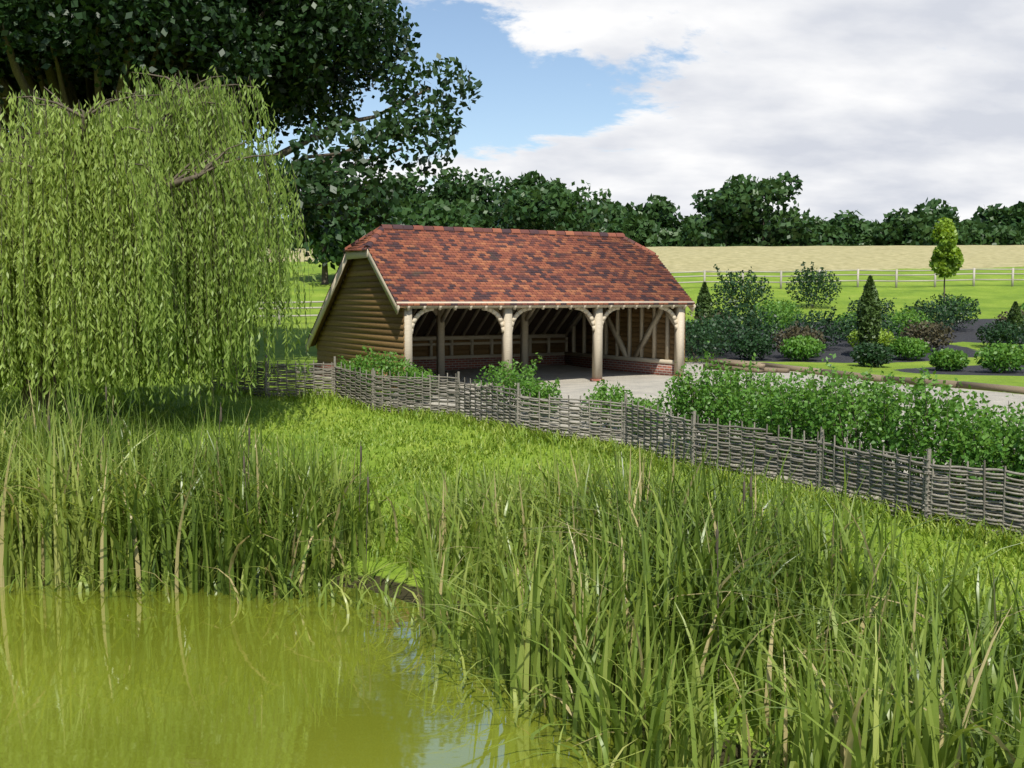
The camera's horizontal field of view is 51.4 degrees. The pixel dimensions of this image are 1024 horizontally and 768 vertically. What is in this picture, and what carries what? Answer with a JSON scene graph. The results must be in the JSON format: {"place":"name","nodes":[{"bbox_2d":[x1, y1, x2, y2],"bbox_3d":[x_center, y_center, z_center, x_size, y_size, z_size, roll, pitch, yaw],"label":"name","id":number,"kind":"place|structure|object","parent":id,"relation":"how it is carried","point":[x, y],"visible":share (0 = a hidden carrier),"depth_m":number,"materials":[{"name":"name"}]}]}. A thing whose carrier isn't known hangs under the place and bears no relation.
{"place":"outdoors","nodes":[
{"label":"outdoors","id":0,"kind":"place"},
{"bbox_2d":[0,577,721,767],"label":"pond water","id":1,"kind":"structure","parent":0,"point":[160,678],"depth_m":9.53,"materials":[{"name":"green liquid"}]},
{"bbox_2d":[1,245,1023,767],"bbox_3d":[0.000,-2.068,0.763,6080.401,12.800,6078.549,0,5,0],"label":"terrain","id":2,"kind":"structure","parent":0,"point":[995,299],"depth_m":34.05,"materials":[{"name":"green plant"}]},
{"bbox_2d":[0,64,315,432],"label":"willow tree","id":3,"kind":"object","parent":2,"relation":"on","point":[15,332],"depth_m":20.20,"materials":[{"name":"green plant"}]},
{"bbox_2d":[0,0,482,234],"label":"oak tree","id":4,"kind":"object","parent":2,"relation":"on","point":[319,46],"depth_m":31.76,"materials":[{"name":"green plant"}]},
{"bbox_2d":[48,387,754,682],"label":"bulrushes","id":5,"kind":"object","parent":2,"relation":"on","point":[717,530],"visible":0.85,"depth_m":12.90,"materials":[{"name":"plant"}]},
{"bbox_2d":[314,355,676,387],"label":"brick plinth","id":6,"kind":"structure","parent":2,"relation":"on","point":[611,365],"depth_m":33.49,"materials":[{"name":"red brick"}]},
{"bbox_2d":[305,249,695,382],"bbox_3d":[-0.455,-2.267,30.868,9.200,4.067,6.826,-3,5,-30],"label":"timber frame","id":7,"kind":"object","parent":2,"relation":"on","point":[599,319],"visible":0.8,"depth_m":30.90,"materials":[{"name":"beige wood"}]},
{"bbox_2d":[315,248,609,344],"bbox_3d":[-0.455,-2.707,30.833,9.160,3.242,6.653,-3,5,-30],"label":"roof underside","id":8,"kind":"object","parent":7,"relation":"on","point":[450,325],"visible":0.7,"depth_m":33.62,"materials":[{"name":"brown wood"}]},
{"bbox_2d":[306,224,694,343],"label":"tiled roof","id":9,"kind":"structure","parent":7,"relation":"on","point":[417,263],"depth_m":28.71,"materials":[{"name":"red tile"}]},
{"bbox_2d":[311,258,693,373],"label":"lodge weatherboards","id":10,"kind":"object","parent":7,"relation":"attached to","point":[361,313],"visible":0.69,"depth_m":29.55,"materials":[{"name":"brown wood"}]},
{"bbox_2d":[0,375,1023,767],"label":"reeds","id":11,"kind":"object","parent":2,"relation":"on","point":[142,511],"visible":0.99,"depth_m":9.84,"materials":[{"name":"green plant"}]},
{"bbox_2d":[0,382,1023,767],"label":"bank grass","id":12,"kind":"structure","parent":2,"relation":"on","point":[428,460],"depth_m":17.92,"materials":[{"name":"green plant"}]},
{"bbox_2d":[321,217,763,284],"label":"treeline trunks","id":13,"kind":"object","parent":2,"relation":"on","point":[324,280],"visible":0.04,"depth_m":79.41,"materials":[{"name":"brown plant"}]},
{"bbox_2d":[252,166,1023,269],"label":"tree line","id":14,"kind":"object","parent":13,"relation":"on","point":[734,214],"visible":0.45,"depth_m":199.95,"materials":[{"name":"green plant"}]},
{"bbox_2d":[210,355,1023,537],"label":"wattle fence","id":15,"kind":"object","parent":2,"relation":"on","point":[422,388],"visible":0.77,"depth_m":16.90,"materials":[{"name":"wicker"}]},
{"bbox_2d":[253,268,1023,324],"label":"post rail fences","id":16,"kind":"object","parent":2,"relation":"on","point":[896,275],"visible":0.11,"depth_m":72.57,"materials":[{"name":"beige wood"}]},
{"bbox_2d":[336,269,1023,514],"bbox_3d":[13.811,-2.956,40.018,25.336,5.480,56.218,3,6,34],"label":"hedge plants","id":17,"kind":"object","parent":2,"relation":"on","point":[994,450],"visible":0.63,"depth_m":16.50,"materials":[{"name":"green plant"}]},
{"bbox_2d":[685,261,1023,366],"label":"shrubs","id":18,"kind":"object","parent":2,"relation":"on","point":[863,354],"visible":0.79,"depth_m":42.12,"materials":[{"name":"green plant"}]},
{"bbox_2d":[688,309,1023,357],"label":"shrubs","id":19,"kind":"object","parent":2,"relation":"on","point":[914,332],"visible":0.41,"depth_m":40.41,"materials":[{"name":"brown plant"}]},
{"bbox_2d":[695,275,1023,346],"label":"garden conifers","id":20,"kind":"object","parent":2,"relation":"on","point":[869,302],"visible":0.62,"depth_m":38.03,"materials":[{"name":"green plant"}]},
{"bbox_2d":[703,358,1023,393],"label":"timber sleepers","id":21,"kind":"object","parent":2,"relation":"on","point":[765,367],"visible":0.73,"depth_m":30.05},
{"bbox_2d":[846,217,964,349],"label":"lime garden shrubs","id":22,"kind":"object","parent":2,"relation":"on","point":[946,260],"visible":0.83,"depth_m":57.11,"materials":[{"name":"green plant"}]},
{"bbox_2d":[8,0,1023,222],"label":"sky","id":23,"kind":"structure","parent":0,"point":[878,107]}
]}

